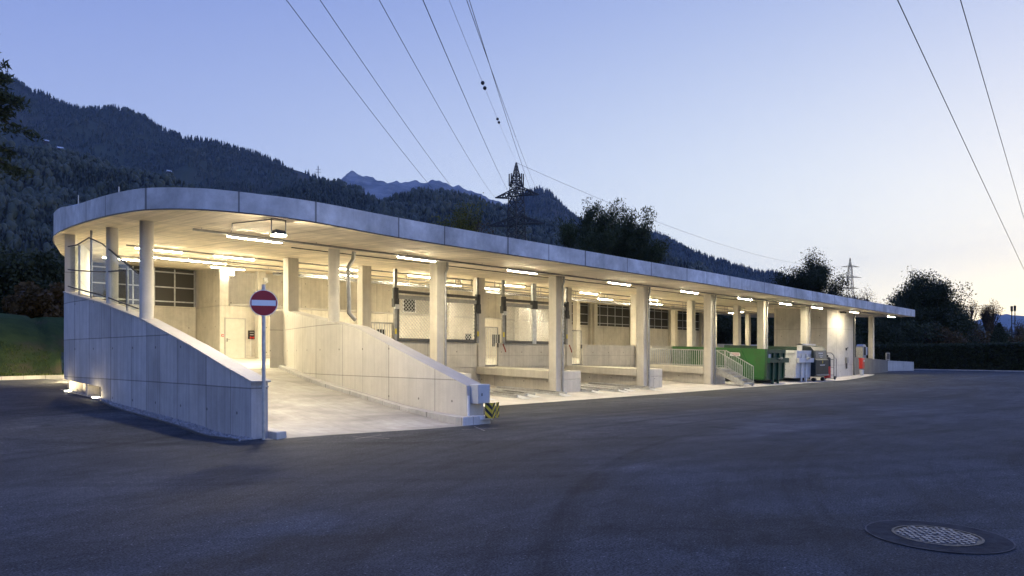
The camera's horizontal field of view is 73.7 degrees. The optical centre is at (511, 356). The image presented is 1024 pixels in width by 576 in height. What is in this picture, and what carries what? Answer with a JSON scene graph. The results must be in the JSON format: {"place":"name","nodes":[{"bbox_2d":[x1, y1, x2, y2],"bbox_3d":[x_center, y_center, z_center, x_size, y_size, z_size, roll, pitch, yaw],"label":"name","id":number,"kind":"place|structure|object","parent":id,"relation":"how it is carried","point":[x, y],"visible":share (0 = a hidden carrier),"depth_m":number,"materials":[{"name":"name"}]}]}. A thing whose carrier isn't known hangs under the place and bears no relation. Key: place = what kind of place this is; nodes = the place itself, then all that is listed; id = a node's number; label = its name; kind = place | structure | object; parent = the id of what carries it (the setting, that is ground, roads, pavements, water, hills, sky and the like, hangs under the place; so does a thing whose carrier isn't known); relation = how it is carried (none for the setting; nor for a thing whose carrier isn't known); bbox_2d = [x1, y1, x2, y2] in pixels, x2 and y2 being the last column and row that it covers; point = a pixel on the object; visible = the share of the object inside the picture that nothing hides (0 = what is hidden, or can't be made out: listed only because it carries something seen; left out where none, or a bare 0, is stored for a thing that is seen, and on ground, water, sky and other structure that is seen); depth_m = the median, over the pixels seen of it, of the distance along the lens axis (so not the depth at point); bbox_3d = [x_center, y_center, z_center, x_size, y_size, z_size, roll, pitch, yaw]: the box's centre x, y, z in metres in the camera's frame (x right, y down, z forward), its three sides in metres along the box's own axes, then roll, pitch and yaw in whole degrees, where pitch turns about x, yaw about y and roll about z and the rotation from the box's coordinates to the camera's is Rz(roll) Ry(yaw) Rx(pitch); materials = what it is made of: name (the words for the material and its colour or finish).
{"place":"outdoors","nodes":[
{"label":"outdoors","id":0,"kind":"place"},
{"bbox_2d":[0,313,63,375],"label":"grass bank","id":1,"kind":"structure","parent":0,"point":[45,334],"depth_m":31.82,"materials":[{"name":"plant"}]},
{"bbox_2d":[0,254,26,313],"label":"shrub","id":2,"kind":"object","parent":1,"relation":"on","point":[2,275],"visible":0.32,"depth_m":38.15,"materials":[{"name":"green plant"}]},
{"bbox_2d":[0,52,43,180],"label":"conifer tree","id":3,"kind":"object","parent":1,"relation":"on","point":[6,97],"visible":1,"depth_m":31.99,"materials":[{"name":"green plant"}]},
{"bbox_2d":[0,247,64,314],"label":"shrub","id":4,"kind":"object","parent":1,"relation":"on","point":[36,271],"visible":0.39,"depth_m":38.69,"materials":[{"name":"green plant"}]},
{"bbox_2d":[0,258,64,303],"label":"shrub","id":5,"kind":"object","parent":1,"relation":"on","point":[58,279],"visible":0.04,"depth_m":40.42,"materials":[{"name":"green plant"}]},
{"bbox_2d":[0,240,64,275],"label":"shrub","id":6,"kind":"object","parent":1,"relation":"on","point":[5,251],"visible":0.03,"depth_m":45.28,"materials":[{"name":"green plant"}]},
{"bbox_2d":[1,280,64,317],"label":"shrub","id":7,"kind":"object","parent":1,"relation":"on","point":[32,298],"visible":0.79,"depth_m":36.60,"materials":[{"name":"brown plant"}]},
{"bbox_2d":[427,192,486,231],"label":"broad tree","id":8,"kind":"object","parent":1,"relation":"on","point":[470,227],"visible":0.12,"depth_m":81.85,"materials":[{"name":"green plant"}]},
{"bbox_2d":[442,211,495,234],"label":"broad tree","id":9,"kind":"object","parent":1,"relation":"on","point":[476,225],"visible":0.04,"depth_m":88.73,"materials":[{"name":"green plant"}]},
{"bbox_2d":[717,316,756,343],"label":"shrub","id":10,"kind":"object","parent":1,"relation":"on","point":[721,331],"visible":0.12,"depth_m":85.38,"materials":[{"name":"green plant"}]},
{"bbox_2d":[717,315,773,345],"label":"shrub","id":11,"kind":"object","parent":1,"relation":"on","point":[729,337],"visible":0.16,"depth_m":84.44,"materials":[{"name":"green plant"}]},
{"bbox_2d":[744,320,773,345],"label":"shrub","id":12,"kind":"object","parent":1,"relation":"on","point":[755,343],"visible":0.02,"depth_m":88.65,"materials":[{"name":"green plant"}]},
{"bbox_2d":[0,148,181,359],"bbox_3d":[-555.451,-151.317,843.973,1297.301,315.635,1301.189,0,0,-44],"label":"hill","id":13,"kind":"structure","parent":0,"point":[17,222],"depth_m":620.85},
{"bbox_2d":[0,135,198,260],"bbox_3d":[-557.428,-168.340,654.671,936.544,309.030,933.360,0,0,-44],"label":"forest","id":14,"kind":"object","parent":13,"relation":"on","point":[46,162],"visible":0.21,"depth_m":764.65,"materials":[{"name":"plant"}]},
{"bbox_2d":[0,82,311,193],"bbox_3d":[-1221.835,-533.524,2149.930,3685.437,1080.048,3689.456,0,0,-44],"label":"hill","id":15,"kind":"structure","parent":0,"point":[185,173],"depth_m":2036.87,"materials":[{"name":"plant"}]},
{"bbox_2d":[0,71,329,193],"bbox_3d":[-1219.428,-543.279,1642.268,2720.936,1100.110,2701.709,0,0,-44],"label":"forest","id":16,"kind":"object","parent":15,"relation":"on","point":[194,148],"visible":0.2,"depth_m":2105.79,"materials":[{"name":"plant"}]},
{"bbox_2d":[341,171,503,205],"bbox_3d":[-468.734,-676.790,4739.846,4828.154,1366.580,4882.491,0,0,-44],"label":"rocky mountain","id":17,"kind":"structure","parent":0,"point":[378,189],"depth_m":4869.93,"materials":[{"name":"stone"}]},
{"bbox_2d":[0,370,1023,575],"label":"asphalt yard","id":18,"kind":"structure","parent":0,"point":[809,479],"depth_m":7.80,"materials":[{"name":"asphalt"}]},
{"bbox_2d":[0,375,66,379],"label":"kerb","id":19,"kind":"structure","parent":18,"relation":"on","point":[60,377],"depth_m":27.48,"materials":[{"name":"stone"}]},
{"bbox_2d":[60,389,237,440],"bbox_3d":[-8.989,1.275,15.924,11.232,0.650,0.224,0,0,44],"label":"edging","id":20,"kind":"object","parent":18,"relation":"on","point":[181,427],"visible":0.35,"depth_m":14.30,"materials":[{"name":"concrete"}]},
{"bbox_2d":[64,389,252,440],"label":"gravel","id":21,"kind":"structure","parent":18,"relation":"on","point":[198,428],"depth_m":14.44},
{"bbox_2d":[250,284,277,439],"bbox_3d":[-4.465,0.130,12.276,0.472,2.840,0.120,0,0,-21],"label":"road sign","id":22,"kind":"object","parent":18,"relation":"on","point":[263,302],"visible":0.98,"depth_m":12.24,"materials":[{"name":"metal"}]},
{"bbox_2d":[53,187,914,439],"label":"recycling hall","id":23,"kind":"structure","parent":18,"relation":"on","point":[336,364],"depth_m":22.33,"materials":[{"name":"concrete"}]},
{"bbox_2d":[68,230,138,310],"bbox_3d":[-10.893,-2.240,18.060,5.324,2.366,0.105,0,0,41],"label":"glass screen","id":24,"kind":"object","parent":23,"relation":"on","point":[91,292],"visible":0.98,"depth_m":18.55,"materials":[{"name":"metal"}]},
{"bbox_2d":[93,262,194,306],"bbox_3d":[-18.062,-3.460,33.474,4.825,1.880,0.090,0,0,-44],"label":"window","id":25,"kind":"structure","parent":23,"relation":"in","point":[172,287],"depth_m":33.99,"materials":[{"name":"glass"}]},
{"bbox_2d":[224,318,245,357],"bbox_3d":[-13.556,-0.890,33.460,1.040,1.980,0.077,0,0,-44],"label":"door","id":26,"kind":"structure","parent":23,"relation":"in","point":[234,328],"depth_m":33.47,"materials":[{"name":"beige paint"}]},
{"bbox_2d":[231,218,286,236],"bbox_3d":[-6.164,-2.860,15.750,0.600,0.558,3.439,0,0,-42],"label":"flood light","id":27,"kind":"object","parent":23,"relation":"hanging from","point":[278,233],"visible":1,"depth_m":14.61,"materials":[{"name":"metal"}]},
{"bbox_2d":[371,322,392,338],"bbox_3d":[-5.245,-0.460,27.345,1.150,1.810,0.085,0,0,-44],"label":"barred door","id":28,"kind":"structure","parent":23,"relation":"attached to","point":[384,323],"depth_m":27.48,"materials":[{"name":"grey metal"}]},
{"bbox_2d":[403,299,415,312],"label":"window","id":29,"kind":"structure","parent":23,"relation":"in","point":[404,301],"depth_m":42.03,"materials":[{"name":"glass"}]},
{"bbox_2d":[126,244,744,308],"bbox_3d":[2.473,-3.597,36.524,41.600,0.075,0.045,0,0,-44],"label":"light trunking","id":30,"kind":"object","parent":23,"relation":"hanging from","point":[403,273],"visible":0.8,"depth_m":29.01,"materials":[{"name":"grey metal"}]},
{"bbox_2d":[135,246,182,252],"bbox_3d":[-11.742,-3.554,22.740,1.440,0.081,0.100,0,0,-44],"label":"tube light","id":31,"kind":"object","parent":30,"relation":"attached to","point":[165,250],"visible":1,"depth_m":22.87,"materials":[{"name":"white"}]},
{"bbox_2d":[214,254,254,259],"bbox_3d":[-9.948,-3.554,24.481,1.440,0.081,0.100,0,0,-44],"label":"tube light","id":32,"kind":"object","parent":30,"relation":"attached to","point":[230,256],"visible":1,"depth_m":24.43,"materials":[{"name":"white"}]},
{"bbox_2d":[392,269,480,342],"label":"gate","id":33,"kind":"structure","parent":23,"relation":"attached to","point":[396,296],"depth_m":28.74,"materials":[{"name":"grey metal"}]},
{"bbox_2d":[118,255,756,313],"bbox_3d":[3.584,-3.900,44.427,53.000,0.115,0.045,0,0,-44],"label":"light trunking","id":34,"kind":"object","parent":23,"relation":"hanging from","point":[371,278],"visible":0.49,"depth_m":32.92,"materials":[{"name":"grey metal"}]},
{"bbox_2d":[210,265,244,269],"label":"tube light","id":35,"kind":"object","parent":34,"relation":"attached to","point":[223,267],"visible":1,"depth_m":29.11,"materials":[{"name":"white"}]},
{"bbox_2d":[154,254,771,313],"bbox_3d":[5.196,-3.801,43.483,52.000,0.075,0.045,0,0,-44],"label":"light trunking","id":36,"kind":"object","parent":23,"relation":"hanging from","point":[392,277],"visible":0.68,"depth_m":31.32,"materials":[{"name":"grey metal"}]},
{"bbox_2d":[154,255,186,260],"bbox_3d":[-13.039,-3.718,25.801,1.440,0.081,0.100,0,0,-44],"label":"tube light","id":37,"kind":"object","parent":36,"relation":"attached to","point":[173,258],"visible":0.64,"depth_m":25.86,"materials":[{"name":"white"}]},
{"bbox_2d":[188,259,226,263],"bbox_3d":[-11.962,-3.718,26.846,1.440,0.081,0.100,0,0,-44],"label":"tube light","id":38,"kind":"object","parent":36,"relation":"attached to","point":[204,261],"visible":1,"depth_m":26.78,"materials":[{"name":"white"}]},
{"bbox_2d":[470,384,489,403],"bbox_3d":[-0.726,0.860,15.659,0.360,0.440,0.295,0,0,-44],"label":"wall cabinet","id":39,"kind":"object","parent":23,"relation":"attached to","point":[479,393],"depth_m":15.54,"materials":[{"name":"grey metal"}]},
{"bbox_2d":[479,385,489,402],"bbox_3d":[-0.630,0.860,15.560,0.320,0.400,0.019,0,0,-44],"label":"door","id":40,"kind":"structure","parent":39,"relation":"in","point":[484,390],"depth_m":15.56,"materials":[{"name":"grey metal"}]},
{"bbox_2d":[467,396,498,419],"bbox_3d":[-0.618,1.250,15.656,0.695,0.700,0.465,0,0,-44],"label":"corner guard","id":41,"kind":"object","parent":23,"relation":"attached to","point":[489,410],"visible":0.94,"depth_m":15.56,"materials":[{"name":"yellow paint"}]},
{"bbox_2d":[485,326,498,365],"bbox_3d":[-0.952,-0.460,31.508,0.850,1.810,0.085,0,0,-44],"label":"barred door","id":42,"kind":"structure","parent":23,"relation":"attached to","point":[486,327],"depth_m":31.52,"materials":[{"name":"grey metal"}]},
{"bbox_2d":[273,270,729,313],"bbox_3d":[3.502,-3.447,39.054,35.600,0.520,0.300,0,0,-44],"label":"cable tray","id":43,"kind":"object","parent":23,"relation":"hanging from","point":[352,279],"visible":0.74,"depth_m":33.59,"materials":[{"name":"grey metal"}]},
{"bbox_2d":[500,280,569,344],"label":"gate","id":44,"kind":"structure","parent":23,"relation":"attached to","point":[533,306],"depth_m":33.10,"materials":[{"name":"grey metal"}]},
{"bbox_2d":[193,228,896,316],"bbox_3d":[11.111,-3.115,34.941,52.600,0.095,0.070,0,0,-44],"label":"light trunking","id":45,"kind":"object","parent":23,"relation":"hanging from","point":[290,241],"visible":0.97,"depth_m":22.64,"materials":[{"name":"grey metal"}]},
{"bbox_2d":[227,233,282,242],"bbox_3d":[-6.657,-3.052,17.712,1.440,0.081,0.100,0,0,-44],"label":"tube light","id":46,"kind":"object","parent":45,"relation":"attached to","point":[254,238],"visible":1,"depth_m":17.66,"materials":[{"name":"white paint"}]},
{"bbox_2d":[397,255,435,261],"bbox_3d":[-2.960,-3.052,21.297,1.440,0.081,0.100,0,0,-44],"label":"tube light","id":47,"kind":"object","parent":45,"relation":"attached to","point":[416,258],"visible":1,"depth_m":21.24,"materials":[{"name":"white"}]},
{"bbox_2d":[507,268,536,273],"bbox_3d":[0.378,-3.052,24.534,1.440,0.081,0.100,0,0,-44],"label":"tube light","id":48,"kind":"object","parent":45,"relation":"attached to","point":[522,271],"visible":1,"depth_m":24.46,"materials":[{"name":"white"}]},
{"bbox_2d":[291,247,799,307],"bbox_3d":[6.846,-3.261,33.521,37.500,0.028,0.032,0,0,-44],"label":"cable conduit","id":49,"kind":"object","parent":23,"relation":"attached to","point":[509,273],"visible":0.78,"depth_m":26.25,"materials":[{"name":"metal"}]},
{"bbox_2d":[572,330,581,364],"bbox_3d":[3.349,-0.460,35.677,0.890,1.810,0.085,0,0,-44],"label":"barred door","id":50,"kind":"structure","parent":23,"relation":"attached to","point":[580,347],"depth_m":35.89,"materials":[{"name":"grey metal"}]},
{"bbox_2d":[572,302,588,324],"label":"window","id":51,"kind":"structure","parent":23,"relation":"in","point":[584,307],"depth_m":56.77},
{"bbox_2d":[598,304,629,326],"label":"window","id":52,"kind":"structure","parent":23,"relation":"in","point":[608,315],"depth_m":59.60,"materials":[{"name":"glass"}]},
{"bbox_2d":[650,309,668,328],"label":"window","id":53,"kind":"structure","parent":23,"relation":"in","point":[659,319],"depth_m":64.53,"materials":[{"name":"glass"}]},
{"bbox_2d":[650,348,703,367],"bbox_3d":[8.651,0.073,37.722,0.040,1.080,4.316,0,0,-44],"label":"railing","id":54,"kind":"object","parent":23,"relation":"on","point":[672,357],"visible":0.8,"depth_m":37.53,"materials":[{"name":"metal"}]},
{"bbox_2d":[651,348,724,365],"bbox_3d":[9.838,0.079,38.581,0.040,1.092,4.736,0,0,-44],"label":"railing","id":55,"kind":"object","parent":23,"relation":"on","point":[698,357],"visible":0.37,"depth_m":37.91,"materials":[{"name":"metal"}]},
{"bbox_2d":[678,311,699,330],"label":"window","id":56,"kind":"structure","parent":23,"relation":"in","point":[682,316],"depth_m":67.57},
{"bbox_2d":[856,344,866,357],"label":"payment terminal","id":57,"kind":"object","parent":23,"relation":"on","point":[861,350],"visible":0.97,"depth_m":62.19,"materials":[{"name":"metal"}]},
{"bbox_2d":[483,374,874,406],"bbox_3d":[10.693,1.424,37.635,46.250,0.322,7.350,0,0,-44],"label":"concrete apron","id":58,"kind":"object","parent":18,"relation":"on","point":[672,387],"visible":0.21,"depth_m":30.29,"materials":[{"name":"concrete"}]},
{"bbox_2d":[490,390,531,398],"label":"guide ramp","id":59,"kind":"structure","parent":58,"relation":"on","point":[508,394],"depth_m":25.07,"materials":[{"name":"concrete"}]},
{"bbox_2d":[490,388,538,397],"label":"guide ramp","id":60,"kind":"structure","parent":58,"relation":"on","point":[530,394],"depth_m":25.86,"materials":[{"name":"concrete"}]},
{"bbox_2d":[495,386,570,396],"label":"guide ramp","id":61,"kind":"structure","parent":58,"relation":"on","point":[550,392],"depth_m":27.16,"materials":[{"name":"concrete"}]},
{"bbox_2d":[581,388,602,392],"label":"guide ramp","id":62,"kind":"structure","parent":58,"relation":"on","point":[588,390],"depth_m":28.34,"materials":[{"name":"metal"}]},
{"bbox_2d":[581,385,627,392],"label":"guide ramp","id":63,"kind":"structure","parent":58,"relation":"on","point":[611,389],"depth_m":29.51,"materials":[{"name":"metal"}]},
{"bbox_2d":[581,383,633,391],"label":"guide ramp","id":64,"kind":"structure","parent":58,"relation":"on","point":[627,388],"depth_m":30.41,"materials":[{"name":"metal"}]},
{"bbox_2d":[587,382,659,390],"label":"guide ramp","id":65,"kind":"structure","parent":58,"relation":"on","point":[630,386],"depth_m":31.49,"materials":[{"name":"metal"}]},
{"bbox_2d":[672,346,788,383],"bbox_3d":[12.838,0.467,40.300,2.500,1.920,6.327,0,2,-44],"label":"skip container","id":66,"kind":"object","parent":58,"relation":"on","point":[769,365],"visible":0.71,"depth_m":38.42,"materials":[{"name":"metal"}]},
{"bbox_2d":[716,367,753,386],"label":"steel stairs","id":67,"kind":"structure","parent":58,"relation":"on","point":[745,380],"depth_m":35.72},
{"bbox_2d":[716,350,741,380],"bbox_3d":[11.294,0.541,35.585,0.040,1.758,1.506,0,0,-44],"label":"railing","id":68,"kind":"object","parent":67,"relation":"attached to","point":[728,366],"visible":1,"depth_m":35.58,"materials":[{"name":"metal"}]},
{"bbox_2d":[725,350,753,380],"bbox_3d":[12.076,0.566,36.273,0.040,1.808,1.606,0,0,-44],"label":"railing","id":69,"kind":"object","parent":67,"relation":"attached to","point":[738,365],"visible":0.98,"depth_m":36.22,"materials":[{"name":"metal"}]},
{"bbox_2d":[724,344,828,381],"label":"press container","id":70,"kind":"object","parent":58,"relation":"on","point":[820,365],"visible":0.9,"depth_m":42.29,"materials":[{"name":"metal"}]},
{"bbox_2d":[780,350,813,381],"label":"skip container","id":71,"kind":"object","parent":58,"relation":"on","point":[798,367],"visible":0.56,"depth_m":40.73,"materials":[{"name":"metal"}]},
{"bbox_2d":[824,352,836,379],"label":"hand trolley","id":72,"kind":"object","parent":58,"relation":"on","point":[829,372],"visible":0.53,"depth_m":43.74,"materials":[{"name":"metal"}]},
{"bbox_2d":[859,358,864,374],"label":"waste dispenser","id":73,"kind":"object","parent":58,"relation":"on","point":[861,363],"visible":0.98,"depth_m":49.61,"materials":[{"name":"red paint"}]},
{"bbox_2d":[855,317,884,344],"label":"shrub","id":74,"kind":"object","parent":18,"relation":"on","point":[860,324],"visible":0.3,"depth_m":84.46,"materials":[{"name":"green plant"}]},
{"bbox_2d":[856,317,902,341],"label":"shrub","id":75,"kind":"object","parent":18,"relation":"on","point":[883,329],"visible":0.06,"depth_m":87.25,"materials":[{"name":"green plant"}]},
{"bbox_2d":[864,318,945,344],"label":"shrub","id":76,"kind":"object","parent":18,"relation":"on","point":[906,337],"visible":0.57,"depth_m":82.98,"materials":[{"name":"green plant"}]},
{"bbox_2d":[896,319,967,344],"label":"shrub","id":77,"kind":"object","parent":18,"relation":"on","point":[956,323],"visible":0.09,"depth_m":85.35,"materials":[{"name":"green plant"}]},
{"bbox_2d":[865,520,1015,554],"bbox_3d":[3.539,1.493,5.688,1.066,0.014,1.066,0,0,-44],"label":"manhole cover","id":78,"kind":"object","parent":18,"relation":"on","point":[952,540],"visible":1,"depth_m":5.62,"materials":[{"name":"metal"}]},
{"bbox_2d":[916,322,971,343],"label":"shrub","id":79,"kind":"object","parent":18,"relation":"on","point":[948,336],"visible":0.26,"depth_m":82.83,"materials":[{"name":"green plant"}]},
{"bbox_2d":[914,369,1023,371],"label":"kerb","id":80,"kind":"structure","parent":18,"relation":"on","point":[970,370],"depth_m":67.34,"materials":[{"name":"stone"}]},
{"bbox_2d":[990,322,1007,342],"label":"conifer tree","id":81,"kind":"object","parent":18,"relation":"on","point":[999,329],"visible":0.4,"depth_m":77.66,"materials":[{"name":"green plant"}]},
{"bbox_2d":[0,0,1023,319],"label":"sky","id":82,"kind":"structure","parent":0,"point":[779,130],"materials":[{"name":"blue"}]},
{"bbox_2d":[517,191,1013,337],"bbox_3d":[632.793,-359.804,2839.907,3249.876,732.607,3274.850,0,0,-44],"label":"hill","id":83,"kind":"structure","parent":0,"point":[683,253],"depth_m":2584.80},
{"bbox_2d":[502,185,1019,339],"bbox_3d":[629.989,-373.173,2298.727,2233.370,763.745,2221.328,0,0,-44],"label":"forest","id":84,"kind":"object","parent":83,"relation":"on","point":[552,202],"visible":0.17,"depth_m":2487.69,"materials":[{"name":"plant"}]},
{"bbox_2d":[897,0,1023,268],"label":"power line","id":85,"kind":"object","parent":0,"point":[951,115],"visible":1,"depth_m":34.66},
{"bbox_2d":[960,0,1023,217],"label":"power line","id":86,"kind":"object","parent":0,"point":[987,93],"visible":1,"depth_m":36.46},
{"bbox_2d":[976,314,1023,330],"bbox_3d":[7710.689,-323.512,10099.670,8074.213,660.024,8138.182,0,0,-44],"label":"distant mountains","id":87,"kind":"structure","parent":0,"point":[1005,319],"depth_m":10100.57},
{"label":"ground","id":88,"kind":"structure","parent":0,"visible":0},
{"bbox_2d":[488,162,544,239],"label":"power pylon","id":89,"kind":"object","parent":88,"relation":"on","point":[518,185],"visible":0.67,"depth_m":149.68,"materials":[{"name":"metal"}]},
{"bbox_2d":[286,0,458,218],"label":"power line","id":90,"kind":"object","parent":89,"relation":"attached to","point":[353,88],"visible":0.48,"depth_m":39.71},
{"bbox_2d":[320,0,484,223],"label":"power line","id":91,"kind":"object","parent":89,"relation":"attached to","point":[378,85],"visible":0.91,"depth_m":40.09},
{"bbox_2d":[379,0,492,194],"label":"power line","id":92,"kind":"object","parent":89,"relation":"attached to","point":[422,77],"visible":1,"depth_m":40.78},
{"bbox_2d":[423,0,509,193],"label":"power line","id":93,"kind":"object","parent":89,"relation":"attached to","point":[456,77],"visible":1,"depth_m":41.49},
{"bbox_2d":[449,0,513,156],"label":"power line","id":94,"kind":"object","parent":89,"relation":"attached to","point":[485,88],"visible":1,"depth_m":55.39,"materials":[{"name":"black metal"}]},
{"bbox_2d":[466,0,538,193],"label":"power line","id":95,"kind":"object","parent":89,"relation":"attached to","point":[494,78],"visible":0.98,"depth_m":45.07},
{"bbox_2d":[469,0,543,221],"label":"power line","id":96,"kind":"object","parent":89,"relation":"attached to","point":[497,89],"visible":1,"depth_m":43.37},
{"bbox_2d":[554,197,674,263],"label":"broad tree","id":97,"kind":"object","parent":88,"relation":"on","point":[624,238],"visible":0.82,"depth_m":85.18,"materials":[{"name":"green plant"}]},
{"bbox_2d":[767,247,851,296],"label":"broad tree","id":98,"kind":"object","parent":88,"relation":"on","point":[815,277],"visible":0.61,"depth_m":101.25,"materials":[{"name":"green plant"}]},
{"bbox_2d":[839,258,861,298],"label":"power pylon","id":99,"kind":"object","parent":88,"relation":"on","point":[851,275],"visible":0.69,"depth_m":419.64,"materials":[{"name":"metal"}]},
{"bbox_2d":[849,288,880,339],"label":"broad tree","id":100,"kind":"object","parent":88,"relation":"on","point":[863,296],"visible":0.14,"depth_m":110.47,"materials":[{"name":"green plant"}]},
{"bbox_2d":[879,266,984,342],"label":"broad tree","id":101,"kind":"object","parent":88,"relation":"on","point":[927,298],"visible":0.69,"depth_m":87.75,"materials":[{"name":"green plant"}]},
{"bbox_2d":[960,300,983,335],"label":"broad tree","id":102,"kind":"object","parent":88,"relation":"on","point":[972,309],"visible":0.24,"depth_m":129.38,"materials":[{"name":"green plant"}]},
{"bbox_2d":[954,329,998,342],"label":"shrub","id":103,"kind":"object","parent":88,"relation":"on","point":[978,333],"visible":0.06,"depth_m":86.38,"materials":[{"name":"green plant"}]},
{"bbox_2d":[975,298,1005,336],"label":"broad tree","id":104,"kind":"object","parent":88,"relation":"on","point":[988,314],"visible":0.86,"depth_m":128.75,"materials":[{"name":"green plant"}]},
{"bbox_2d":[1005,319,1023,339],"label":"broad tree","id":105,"kind":"object","parent":88,"relation":"on","point":[1020,328],"visible":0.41,"depth_m":139.58,"materials":[{"name":"green plant"}]},
{"bbox_3d":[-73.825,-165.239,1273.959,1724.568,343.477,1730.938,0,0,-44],"label":"hill","id":106,"kind":"structure","parent":0,"visible":0},
{"bbox_2d":[250,176,917,331],"bbox_3d":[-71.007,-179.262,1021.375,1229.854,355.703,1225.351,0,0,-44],"label":"forest","id":107,"kind":"object","parent":106,"relation":"on","point":[419,204],"visible":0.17,"depth_m":1211.70,"materials":[{"name":"plant"}]},
{"label":"grass verge","id":108,"kind":"structure","parent":0,"visible":0},
{"bbox_2d":[855,341,1023,370],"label":"hedge","id":109,"kind":"object","parent":108,"relation":"on","point":[1008,355],"visible":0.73,"depth_m":69.92,"materials":[{"name":"green plant"}]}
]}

